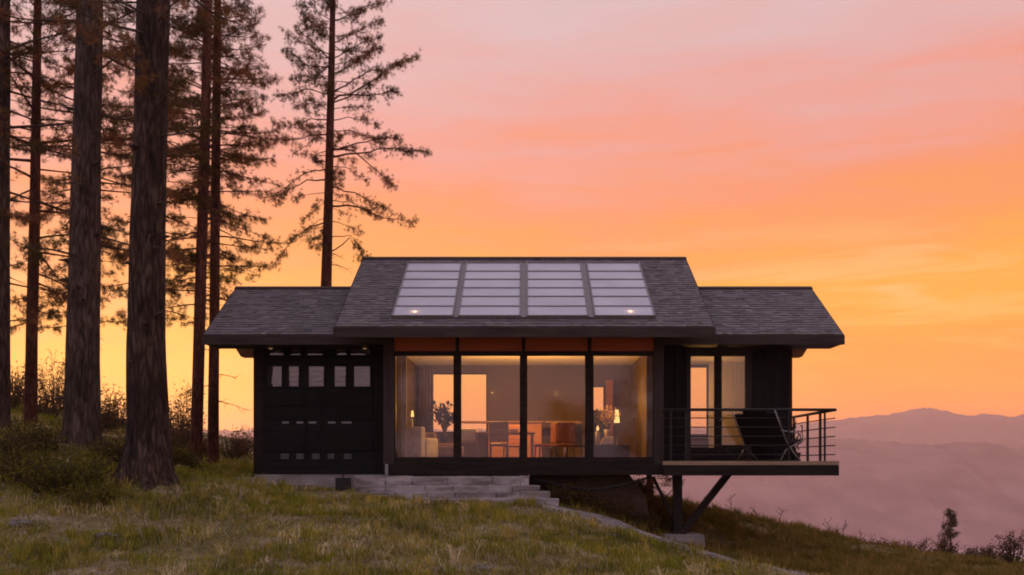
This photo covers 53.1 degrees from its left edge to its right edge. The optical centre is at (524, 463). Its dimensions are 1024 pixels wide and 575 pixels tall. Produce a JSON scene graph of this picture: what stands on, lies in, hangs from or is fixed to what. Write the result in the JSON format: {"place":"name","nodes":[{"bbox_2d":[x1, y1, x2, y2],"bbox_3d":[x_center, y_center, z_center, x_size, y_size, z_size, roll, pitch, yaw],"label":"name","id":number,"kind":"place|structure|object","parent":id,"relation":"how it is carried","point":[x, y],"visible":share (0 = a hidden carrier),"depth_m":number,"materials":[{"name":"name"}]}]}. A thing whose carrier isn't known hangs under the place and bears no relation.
{"place":"outdoors","nodes":[
{"label":"outdoors","id":0,"kind":"place"},
{"bbox_2d":[425,432,463,456],"bbox_3d":[-2.095,-0.390,26.050,1.050,0.780,0.700,0,0,0],"label":"chaise","id":1,"kind":"object","parent":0,"point":[445,451],"visible":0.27,"depth_m":25.70,"materials":[{"name":"beige fabric"}]},
{"bbox_2d":[0,403,1023,574],"bbox_3d":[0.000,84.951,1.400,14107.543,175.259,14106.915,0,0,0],"label":"ground","id":2,"kind":"structure","parent":0,"point":[187,550],"depth_m":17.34,"materials":[{"name":"green plant"}]},
{"bbox_2d":[5,519,34,526],"bbox_3d":[-8.380,1.019,17.006,0.477,0.202,0.404,0,0,-33],"label":"rock","id":3,"kind":"object","parent":2,"relation":"on","point":[15,521],"visible":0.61,"depth_m":16.89,"materials":[{"name":"grey stone"}]},
{"bbox_2d":[11,372,39,408],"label":"shrub","id":4,"kind":"object","parent":2,"relation":"on","point":[16,401],"visible":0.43,"depth_m":30.97,"materials":[{"name":"green plant"}]},
{"bbox_2d":[0,422,53,465],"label":"scrub bush","id":5,"kind":"object","parent":2,"relation":"on","point":[3,443],"visible":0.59,"depth_m":20.37,"materials":[{"name":"green plant"}]},
{"bbox_2d":[0,439,54,484],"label":"green bush","id":6,"kind":"object","parent":2,"relation":"on","point":[8,459],"visible":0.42,"depth_m":19.40,"materials":[{"name":"green plant"}]},
{"bbox_2d":[11,360,44,402],"bbox_3d":[-16.760,-2.632,33.930,1.601,1.625,1.764,0,0,0],"label":"shrub","id":7,"kind":"object","parent":2,"relation":"on","point":[16,374],"visible":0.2,"depth_m":33.90,"materials":[{"name":"green plant"}]},
{"bbox_2d":[12,387,63,419],"bbox_3d":[-14.489,-1.882,31.075,1.766,1.378,1.443,0,0,0],"label":"shrub","id":8,"kind":"object","parent":2,"relation":"on","point":[43,405],"visible":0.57,"depth_m":30.94,"materials":[{"name":"green plant"}]},
{"bbox_2d":[0,411,80,453],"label":"scrub bush","id":9,"kind":"object","parent":2,"relation":"on","point":[47,439],"visible":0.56,"depth_m":21.67,"materials":[{"name":"green plant"}]},
{"bbox_2d":[38,349,64,408],"bbox_3d":[-15.823,-2.795,34.398,1.828,2.315,1.728,0,0,39],"label":"shrub","id":10,"kind":"object","parent":2,"relation":"on","point":[52,382],"visible":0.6,"depth_m":34.45,"materials":[{"name":"green plant"}]},
{"bbox_2d":[45,374,63,410],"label":"shrub","id":11,"kind":"object","parent":2,"relation":"on","point":[57,386],"visible":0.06,"depth_m":35.76,"materials":[{"name":"green plant"}]},
{"bbox_2d":[0,431,121,497],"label":"green bush","id":12,"kind":"object","parent":2,"relation":"on","point":[49,472],"visible":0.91,"depth_m":18.96,"materials":[{"name":"green plant"}]},
{"bbox_2d":[0,0,132,428],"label":"tall pine","id":13,"kind":"object","parent":2,"relation":"on","point":[5,277],"visible":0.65,"depth_m":24.89,"materials":[{"name":"brown plant"}]},
{"bbox_2d":[0,0,174,424],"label":"tall pine","id":14,"kind":"object","parent":2,"relation":"on","point":[31,388],"visible":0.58,"depth_m":25.89,"materials":[{"name":"red plant"}]},
{"bbox_2d":[51,474,133,508],"bbox_3d":[-7.856,0.595,18.587,1.361,0.843,1.256,0,0,0],"label":"green bush","id":15,"kind":"object","parent":2,"relation":"on","point":[90,493],"visible":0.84,"depth_m":18.45,"materials":[{"name":"green plant"}]},
{"bbox_2d":[10,0,175,333],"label":"background pine","id":16,"kind":"object","parent":2,"relation":"on","point":[107,155],"visible":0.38,"depth_m":30.68,"materials":[{"name":"green plant"}]},
{"bbox_2d":[81,425,124,466],"bbox_3d":[-8.677,-0.235,21.611,1.545,1.148,1.365,0,0,0],"label":"scrub bush","id":17,"kind":"object","parent":2,"relation":"on","point":[115,448],"visible":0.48,"depth_m":21.36,"materials":[{"name":"green plant"}]},
{"bbox_2d":[93,532,117,538],"bbox_3d":[-6.848,1.188,16.698,0.441,0.149,0.286,0,0,0],"label":"rock","id":18,"kind":"object","parent":2,"relation":"on","point":[109,534],"visible":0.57,"depth_m":16.59,"materials":[{"name":"grey stone"}]},
{"bbox_2d":[0,0,218,449],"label":"tall pine","id":19,"kind":"object","parent":2,"relation":"on","point":[81,397],"visible":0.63,"depth_m":22.73,"materials":[{"name":"brown plant"}]},
{"bbox_2d":[101,398,123,433],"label":"shrub","id":20,"kind":"object","parent":2,"relation":"on","point":[110,415],"visible":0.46,"depth_m":31.00,"materials":[{"name":"green plant"}]},
{"bbox_2d":[101,386,125,429],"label":"shrub","id":21,"kind":"object","parent":2,"relation":"on","point":[122,420],"visible":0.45,"depth_m":32.93,"materials":[{"name":"green plant"}]},
{"bbox_2d":[101,376,125,422],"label":"shrub","id":22,"kind":"object","parent":2,"relation":"on","point":[105,403],"visible":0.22,"depth_m":34.00,"materials":[{"name":"green plant"}]},
{"bbox_2d":[40,0,258,491],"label":"tall pine","id":23,"kind":"object","parent":2,"relation":"on","point":[147,450],"visible":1,"depth_m":19.70,"materials":[{"name":"brown plant"}]},
{"bbox_2d":[54,0,247,331],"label":"background pine","id":24,"kind":"object","parent":2,"relation":"on","point":[122,176],"visible":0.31,"depth_m":30.83,"materials":[{"name":"green plant"}]},
{"bbox_2d":[170,418,188,449],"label":"shrub","id":25,"kind":"object","parent":2,"relation":"on","point":[175,437],"visible":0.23,"depth_m":30.48,"materials":[{"name":"green plant"}]},
{"bbox_2d":[169,388,190,442],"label":"shrub","id":26,"kind":"object","parent":2,"relation":"on","point":[174,417],"visible":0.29,"depth_m":32.83,"materials":[{"name":"green plant"}]},
{"bbox_2d":[170,412,206,449],"bbox_3d":[-10.578,-0.871,31.987,1.444,1.461,1.347,0,0,26],"label":"shrub","id":27,"kind":"object","parent":2,"relation":"on","point":[188,425],"visible":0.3,"depth_m":31.86,"materials":[{"name":"green plant"}]},
{"bbox_2d":[169,380,207,437],"bbox_3d":[-11.164,-1.588,33.993,1.515,2.333,1.529,0,0,0],"label":"shrub","id":28,"kind":"object","parent":2,"relation":"on","point":[183,406],"visible":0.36,"depth_m":33.83,"materials":[{"name":"green plant"}]},
{"bbox_2d":[172,436,216,471],"bbox_3d":[-7.950,-0.090,23.533,1.388,1.086,1.483,0,0,33],"label":"scrub bush","id":29,"kind":"object","parent":2,"relation":"on","point":[179,458],"visible":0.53,"depth_m":23.46,"materials":[{"name":"green plant"}]},
{"bbox_2d":[120,0,283,460],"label":"tall pine","id":30,"kind":"object","parent":2,"relation":"on","point":[199,330],"visible":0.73,"depth_m":26.90,"materials":[{"name":"red plant"}]},
{"bbox_2d":[121,0,283,298],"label":"background pine","id":31,"kind":"object","parent":2,"relation":"on","point":[232,258],"visible":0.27,"depth_m":32.86,"materials":[{"name":"green plant"}]},
{"bbox_2d":[185,431,224,457],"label":"shrub","id":32,"kind":"object","parent":2,"relation":"on","point":[205,445],"visible":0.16,"depth_m":30.95,"materials":[{"name":"green plant"}]},
{"bbox_2d":[166,0,292,463],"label":"tall pine","id":33,"kind":"object","parent":2,"relation":"on","point":[213,396],"visible":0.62,"depth_m":28.08,"materials":[{"name":"green plant"}]},
{"bbox_2d":[219,425,251,460],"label":"shrub","id":34,"kind":"object","parent":2,"relation":"on","point":[236,450],"visible":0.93,"depth_m":32.90,"materials":[{"name":"green plant"}]},
{"bbox_2d":[226,425,252,455],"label":"shrub","id":35,"kind":"object","parent":2,"relation":"on","point":[249,447],"visible":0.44,"depth_m":34.43,"materials":[{"name":"green plant"}]},
{"bbox_2d":[335,473,351,489],"bbox_3d":[-3.891,0.389,21.947,0.322,0.345,0.314,0,0,0],"label":"utility box","id":36,"kind":"object","parent":2,"relation":"on","point":[342,483],"visible":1,"depth_m":21.80,"materials":[{"name":"black metal"}]},
{"bbox_2d":[254,0,433,285],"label":"lone pine","id":37,"kind":"object","parent":2,"relation":"on","point":[326,231],"visible":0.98,"depth_m":31.86,"materials":[{"name":"green plant"}]},
{"bbox_2d":[353,475,558,505],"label":"stone steps","id":38,"kind":"structure","parent":2,"relation":"on","point":[502,488],"depth_m":22.11,"materials":[{"name":"grey stone"}]},
{"bbox_2d":[472,565,495,570],"bbox_3d":[-0.621,1.574,15.199,0.373,0.141,0.275,0,0,0],"label":"rock","id":39,"kind":"object","parent":2,"relation":"on","point":[486,566],"visible":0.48,"depth_m":15.13,"materials":[{"name":"grey stone"}]},
{"bbox_2d":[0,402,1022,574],"bbox_3d":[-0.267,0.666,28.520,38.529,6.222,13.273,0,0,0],"label":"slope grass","id":40,"kind":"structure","parent":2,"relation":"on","point":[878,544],"depth_m":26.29,"materials":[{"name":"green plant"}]},
{"bbox_2d":[202,257,844,533],"bbox_3d":[-0.035,-1.818,25.960,14.610,6.839,7.984,0,0,0],"label":"cabin","id":41,"kind":"object","parent":2,"relation":"on","point":[543,339],"visible":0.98,"depth_m":24.16,"materials":[{"name":"black wood"}]},
{"bbox_2d":[266,365,282,386],"bbox_3d":[-5.921,-2.053,24.218,0.389,0.511,0.126,0,0,0],"label":"small window","id":42,"kind":"structure","parent":41,"relation":"in","point":[270,371],"depth_m":24.26,"materials":[{"name":"black glass"}]},
{"bbox_2d":[268,349,284,355],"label":"small window","id":43,"kind":"structure","parent":41,"relation":"in","point":[269,352],"depth_m":24.19,"materials":[{"name":"black"}]},
{"bbox_2d":[288,365,299,386],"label":"small window","id":44,"kind":"structure","parent":41,"relation":"in","point":[292,374],"depth_m":24.25,"materials":[{"name":"black glass"}]},
{"bbox_2d":[290,349,300,355],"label":"small window","id":45,"kind":"structure","parent":41,"relation":"in","point":[290,349],"depth_m":24.22,"materials":[{"name":"black"}]},
{"bbox_2d":[306,349,322,355],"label":"small window","id":46,"kind":"structure","parent":41,"relation":"in","point":[306,349],"depth_m":24.25,"materials":[{"name":"black"}]},
{"bbox_2d":[308,365,324,386],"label":"small window","id":47,"kind":"structure","parent":41,"relation":"in","point":[323,369],"depth_m":24.26,"materials":[{"name":"black glass"}]},
{"bbox_2d":[333,365,346,386],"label":"small window","id":48,"kind":"structure","parent":41,"relation":"in","point":[337,368],"depth_m":24.25,"materials":[{"name":"black glass"}]},
{"bbox_2d":[336,349,346,355],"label":"small window","id":49,"kind":"structure","parent":41,"relation":"in","point":[336,349],"depth_m":24.16,"materials":[{"name":"black"}]},
{"bbox_2d":[350,349,369,355],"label":"small window","id":50,"kind":"structure","parent":41,"relation":"in","point":[350,349],"depth_m":24.25,"materials":[{"name":"black"}]},
{"bbox_2d":[353,365,370,386],"bbox_3d":[-3.849,-2.053,24.218,0.417,0.511,0.126,0,0,0],"label":"small window","id":51,"kind":"structure","parent":41,"relation":"in","point":[355,371],"depth_m":24.26,"materials":[{"name":"black glass"}]},
{"bbox_2d":[397,356,405,456],"bbox_3d":[-2.811,-1.350,23.353,0.218,2.660,0.086,0,0,0],"label":"curtain","id":52,"kind":"object","parent":41,"relation":"hanging from","point":[401,406],"visible":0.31,"depth_m":23.34,"materials":[{"name":"beige fabric"}]},
{"bbox_2d":[406,427,437,456],"bbox_3d":[-2.626,-0.429,24.518,0.840,0.861,0.780,0,0,25],"label":"armchair","id":53,"kind":"object","parent":41,"relation":"on","point":[418,444],"visible":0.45,"depth_m":24.12,"materials":[{"name":"fabric"}]},
{"bbox_2d":[394,355,453,463],"bbox_3d":[-2.252,-1.203,22.940,1.347,2.441,0.100,0,0,0],"label":"window","id":54,"kind":"structure","parent":41,"relation":"in","point":[397,460],"depth_m":22.89,"materials":[{"name":"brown wood"}]},
{"bbox_2d":[418,369,432,431],"bbox_3d":[-2.727,-1.310,28.203,0.416,2.580,0.086,0,0,0],"label":"curtain","id":55,"kind":"object","parent":41,"relation":"hanging from","point":[425,389],"visible":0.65,"depth_m":28.20,"materials":[{"name":"beige fabric"}]},
{"bbox_2d":[438,443,452,445],"bbox_3d":[-2.165,-0.270,27.600,0.500,0.540,0.400,0,0,0],"label":"plant stand","id":56,"kind":"object","parent":41,"relation":"on","point":[445,444],"visible":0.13,"depth_m":27.40,"materials":[{"name":"brown wood"}]},
{"bbox_2d":[429,400,452,442],"bbox_3d":[-2.170,-1.121,27.598,0.778,1.159,0.741,0,0,-39],"label":"houseplant","id":57,"kind":"object","parent":56,"relation":"on","point":[444,414],"visible":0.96,"depth_m":27.50,"materials":[{"name":"green plant"}]},
{"bbox_2d":[433,373,486,432],"bbox_3d":[-1.822,-1.677,28.540,1.555,1.666,0.060,0,0,0],"label":"rear window","id":58,"kind":"structure","parent":41,"relation":"in","point":[433,373],"depth_m":28.51,"materials":[{"name":"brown wood"}]},
{"bbox_2d":[460,355,520,463],"bbox_3d":[-0.769,-1.203,22.940,1.352,2.441,0.100,0,0,0],"label":"window","id":59,"kind":"structure","parent":41,"relation":"in","point":[463,460],"depth_m":22.89,"materials":[{"name":"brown wood"}]},
{"bbox_2d":[489,421,508,456],"bbox_3d":[-0.611,-0.490,24.242,0.460,0.981,0.484,0,0,0],"label":"dining chair","id":60,"kind":"object","parent":41,"relation":"on","point":[498,431],"visible":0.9,"depth_m":24.00,"materials":[{"name":"brown wood"}]},
{"bbox_2d":[475,432,534,456],"bbox_3d":[-0.481,-0.372,25.050,1.447,0.745,0.900,0,0,0],"label":"dining table","id":61,"kind":"object","parent":41,"relation":"on","point":[478,434],"visible":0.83,"depth_m":24.64,"materials":[{"name":"brown wood"}]},
{"bbox_2d":[461,428,477,442],"bbox_3d":[-1.385,-0.680,25.210,0.470,0.360,0.220,0,0,0],"label":"cushion","id":62,"kind":"object","parent":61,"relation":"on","point":[468,435],"visible":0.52,"depth_m":25.10,"materials":[{"name":"fabric"}]},
{"bbox_2d":[509,429,519,431],"bbox_3d":[-0.272,-0.791,25.100,0.320,0.090,0.320,0,0,0],"label":"bowl","id":63,"kind":"object","parent":61,"relation":"on","point":[513,430],"visible":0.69,"depth_m":25.00,"materials":[{"name":"ceramic"}]},
{"bbox_2d":[503,425,519,456],"bbox_3d":[-0.303,-0.490,25.908,0.460,0.981,0.484,0,0,-10],"label":"dining chair","id":64,"kind":"object","parent":41,"relation":"on","point":[514,439],"visible":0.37,"depth_m":26.09,"materials":[{"name":"brown wood"}]},
{"bbox_2d":[461,421,580,456],"bbox_3d":[-0.096,-0.565,27.665,3.214,1.130,0.570,0,0,0],"label":"bar counter","id":65,"kind":"object","parent":41,"relation":"on","point":[535,426],"visible":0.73,"depth_m":27.45,"materials":[{"name":"brown wood"}]},
{"bbox_2d":[534,423,557,456],"bbox_3d":[0.513,-0.490,25.002,0.484,0.981,0.460,0,0,-15],"label":"dining chair","id":66,"kind":"object","parent":41,"relation":"on","point":[553,432],"visible":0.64,"depth_m":24.86,"materials":[{"name":"brown wood"}]},
{"bbox_2d":[526,355,585,463],"bbox_3d":[0.698,-1.203,22.940,1.334,2.441,0.100,0,0,0],"label":"window","id":67,"kind":"structure","parent":41,"relation":"in","point":[529,460],"depth_m":22.89,"materials":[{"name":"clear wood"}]},
{"bbox_2d":[551,422,574,456],"bbox_3d":[0.910,-0.490,24.592,0.460,0.981,0.484,0,0,-20],"label":"dining chair","id":68,"kind":"object","parent":41,"relation":"on","point":[565,431],"visible":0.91,"depth_m":24.37,"materials":[{"name":"orange fabric"}]},
{"bbox_2d":[564,424,584,456],"bbox_3d":[1.270,-0.490,25.592,0.460,0.981,0.484,0,0,20],"label":"dining chair","id":69,"kind":"object","parent":41,"relation":"on","point":[578,433],"visible":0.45,"depth_m":25.32,"materials":[{"name":"brown wood"}]},
{"bbox_2d":[594,386,604,410],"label":"rear window","id":70,"kind":"structure","parent":41,"relation":"in","point":[594,386],"depth_m":28.51,"materials":[{"name":"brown wood"}]},
{"bbox_2d":[594,408,609,443],"bbox_3d":[1.954,-0.708,26.470,0.640,1.416,0.708,0,0,22],"label":"houseplant","id":71,"kind":"object","parent":41,"relation":"on","point":[602,429],"visible":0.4,"depth_m":26.34,"materials":[{"name":"green plant"}]},
{"bbox_2d":[606,380,612,436],"bbox_3d":[2.326,-1.300,28.253,0.198,2.000,0.086,0,0,0],"label":"curtain","id":72,"kind":"object","parent":41,"relation":"hanging from","point":[609,392],"visible":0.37,"depth_m":28.25,"materials":[{"name":"brown fabric"}]},
{"bbox_2d":[594,445,629,456],"bbox_3d":[2.114,-0.225,25.200,0.900,0.450,0.440,0,0,0],"label":"sideboard","id":73,"kind":"object","parent":41,"relation":"on","point":[611,450],"visible":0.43,"depth_m":25.00,"materials":[{"name":"brown wood"}]},
{"bbox_2d":[595,425,599,444],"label":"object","id":74,"kind":"object","parent":73,"relation":"on","point":[597,433],"visible":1,"depth_m":25.11,"materials":[{"name":"wax"}]},
{"bbox_2d":[614,410,619,444],"bbox_3d":[2.350,-0.684,26.200,0.280,1.368,0.276,0,0,0],"label":"table lamp","id":75,"kind":"object","parent":73,"relation":"on","point":[617,420],"visible":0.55,"depth_m":26.17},
{"bbox_2d":[593,355,653,463],"bbox_3d":[2.199,-1.203,22.940,1.365,2.441,0.100,0,0,0],"label":"window","id":76,"kind":"structure","parent":41,"relation":"in","point":[596,460],"depth_m":22.91,"materials":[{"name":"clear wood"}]},
{"bbox_2d":[647,356,651,456],"bbox_3d":[2.852,-1.350,23.353,0.156,2.660,0.077,0,0,17],"label":"curtain","id":77,"kind":"object","parent":41,"relation":"hanging from","point":[649,406],"visible":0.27,"depth_m":23.36,"materials":[{"name":"beige fabric"}]},
{"bbox_2d":[691,366,707,434],"bbox_3d":[4.462,-1.687,27.660,0.958,1.866,0.060,0,0,0],"label":"rear window","id":78,"kind":"structure","parent":41,"relation":"in","point":[706,367],"depth_m":27.63,"materials":[{"name":"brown wood"}]},
{"bbox_2d":[686,349,751,460],"bbox_3d":[4.584,-1.378,24.197,1.546,2.657,0.145,0,0,0],"label":"glazed door","id":79,"kind":"structure","parent":41,"relation":"in","point":[717,353],"depth_m":24.19,"materials":[{"name":"black wood"}]},
{"bbox_2d":[722,446,745,460],"bbox_3d":[4.764,-0.222,23.350,0.488,0.347,0.376,0,0,0],"label":"deck stool","id":80,"kind":"object","parent":41,"relation":"on","point":[726,447],"visible":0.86,"depth_m":23.26,"materials":[{"name":"metal"}]},
{"bbox_2d":[731,410,804,460],"bbox_3d":[5.546,-0.628,23.376,1.115,1.143,1.212,0,0,-40],"label":"deck chair","id":81,"kind":"object","parent":41,"relation":"on","point":[777,422],"visible":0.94,"depth_m":23.14,"materials":[{"name":"grey metal"}]},
{"bbox_2d":[787,419,802,459],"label":"potted vine","id":82,"kind":"object","parent":41,"relation":"on","point":[793,456],"visible":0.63,"depth_m":23.56,"materials":[{"name":"green plant"}]},
{"bbox_3d":[2.092,-0.300,25.900,0.320,0.600,0.300,0,0,0],"label":"plant stand","id":83,"kind":"object","parent":41,"relation":"on","visible":0},
{"bbox_2d":[598,405,620,436],"bbox_3d":[2.050,-1.052,25.849,0.630,0.901,0.565,0,0,-39],"label":"houseplant","id":84,"kind":"object","parent":83,"relation":"on","point":[607,432],"visible":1,"depth_m":25.84,"materials":[{"name":"plant"}]},
{"bbox_2d":[545,480,589,505],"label":"undergrowth bush","id":85,"kind":"object","parent":2,"relation":"on","point":[561,494],"visible":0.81,"depth_m":22.73,"materials":[{"name":"green plant"}]},
{"bbox_2d":[574,487,613,513],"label":"undergrowth bush","id":86,"kind":"object","parent":2,"relation":"on","point":[598,502],"visible":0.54,"depth_m":22.84,"materials":[{"name":"green plant"}]},
{"bbox_2d":[602,497,637,520],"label":"undergrowth bush","id":87,"kind":"object","parent":2,"relation":"on","point":[619,510],"visible":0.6,"depth_m":22.94,"materials":[{"name":"green plant"}]},
{"bbox_2d":[622,509,665,533],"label":"undergrowth bush","id":88,"kind":"object","parent":2,"relation":"on","point":[652,522],"visible":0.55,"depth_m":23.27,"materials":[{"name":"green plant"}]},
{"bbox_2d":[633,475,656,493],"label":"dry shrub","id":89,"kind":"object","parent":2,"relation":"on","point":[645,487],"visible":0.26,"depth_m":27.66,"materials":[{"name":"brown plant"}]},
{"bbox_2d":[635,475,684,495],"bbox_3d":[3.548,0.530,28.638,1.313,1.273,1.657,0,0,-36],"label":"young tree","id":90,"kind":"object","parent":2,"relation":"on","point":[665,480],"visible":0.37,"depth_m":28.40,"materials":[{"name":"green plant"}]},
{"bbox_2d":[650,507,687,531],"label":"undergrowth bush","id":91,"kind":"object","parent":2,"relation":"on","point":[667,519],"visible":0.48,"depth_m":24.06,"materials":[{"name":"green plant"}]},
{"bbox_2d":[660,532,704,546],"bbox_3d":[3.534,1.853,23.326,1.002,0.493,0.949,0,0,0],"label":"concrete footing","id":92,"kind":"object","parent":2,"relation":"on","point":[697,536],"visible":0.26,"depth_m":22.89,"materials":[{"name":"grey concrete"}]},
{"bbox_2d":[861,537,895,546],"bbox_3d":[10.648,2.624,30.879,1.410,0.889,1.236,0,0,0],"label":"grassy mound","id":93,"kind":"object","parent":2,"relation":"on","point":[884,541],"visible":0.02,"depth_m":30.89,"materials":[{"name":"green plant"}]},
{"bbox_2d":[896,535,942,550],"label":"crest bush","id":94,"kind":"object","parent":2,"relation":"on","point":[922,545],"visible":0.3,"depth_m":32.43,"materials":[{"name":"green plant"}]},
{"bbox_2d":[930,532,963,554],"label":"crest bush","id":95,"kind":"object","parent":2,"relation":"on","point":[943,543],"visible":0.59,"depth_m":32.83,"materials":[{"name":"green plant"}]},
{"bbox_2d":[937,508,960,547],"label":"young conifer","id":96,"kind":"object","parent":2,"relation":"on","point":[953,522],"visible":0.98,"depth_m":41.94,"materials":[{"name":"green plant"}]},
{"bbox_2d":[958,545,991,558],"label":"crest bush","id":97,"kind":"object","parent":2,"relation":"on","point":[973,551],"visible":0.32,"depth_m":32.97,"materials":[{"name":"green plant"}]},
{"bbox_2d":[980,545,1002,561],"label":"crest bush","id":98,"kind":"object","parent":2,"relation":"on","point":[994,553],"visible":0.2,"depth_m":33.92,"materials":[{"name":"green plant"}]},
{"bbox_2d":[989,530,1023,563],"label":"crest bush","id":99,"kind":"object","parent":2,"relation":"on","point":[1009,552],"visible":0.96,"depth_m":30.92,"materials":[{"name":"green plant"}]},
{"bbox_2d":[10,0,1023,430],"label":"sky","id":100,"kind":"structure","parent":0,"point":[868,155],"materials":[{"name":"orange"}]},
{"bbox_2d":[600,437,613,444],"bbox_3d":[2.017,-0.553,25.176,0.338,0.201,0.246,0,0,0],"label":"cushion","id":101,"kind":"object","parent":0,"point":[607,440],"visible":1,"depth_m":25.06,"materials":[{"name":"fabric"}]},
{"bbox_2d":[203,407,1023,448],"bbox_3d":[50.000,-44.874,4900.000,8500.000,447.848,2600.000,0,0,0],"label":"mountains","id":102,"kind":"structure","parent":0,"point":[930,426],"depth_m":4590.16,"materials":[{"name":"purple"}]},
{"bbox_2d":[541,504,806,574],"bbox_3d":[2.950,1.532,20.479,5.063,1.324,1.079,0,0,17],"label":"gravel path","id":103,"kind":"structure","parent":0,"point":[621,526],"depth_m":20.64,"materials":[{"name":"grey gravel"}]},
{"bbox_2d":[528,436,1023,549],"bbox_3d":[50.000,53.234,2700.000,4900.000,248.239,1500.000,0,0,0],"label":"hills","id":104,"kind":"structure","parent":0,"point":[892,490],"depth_m":2267.05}
]}

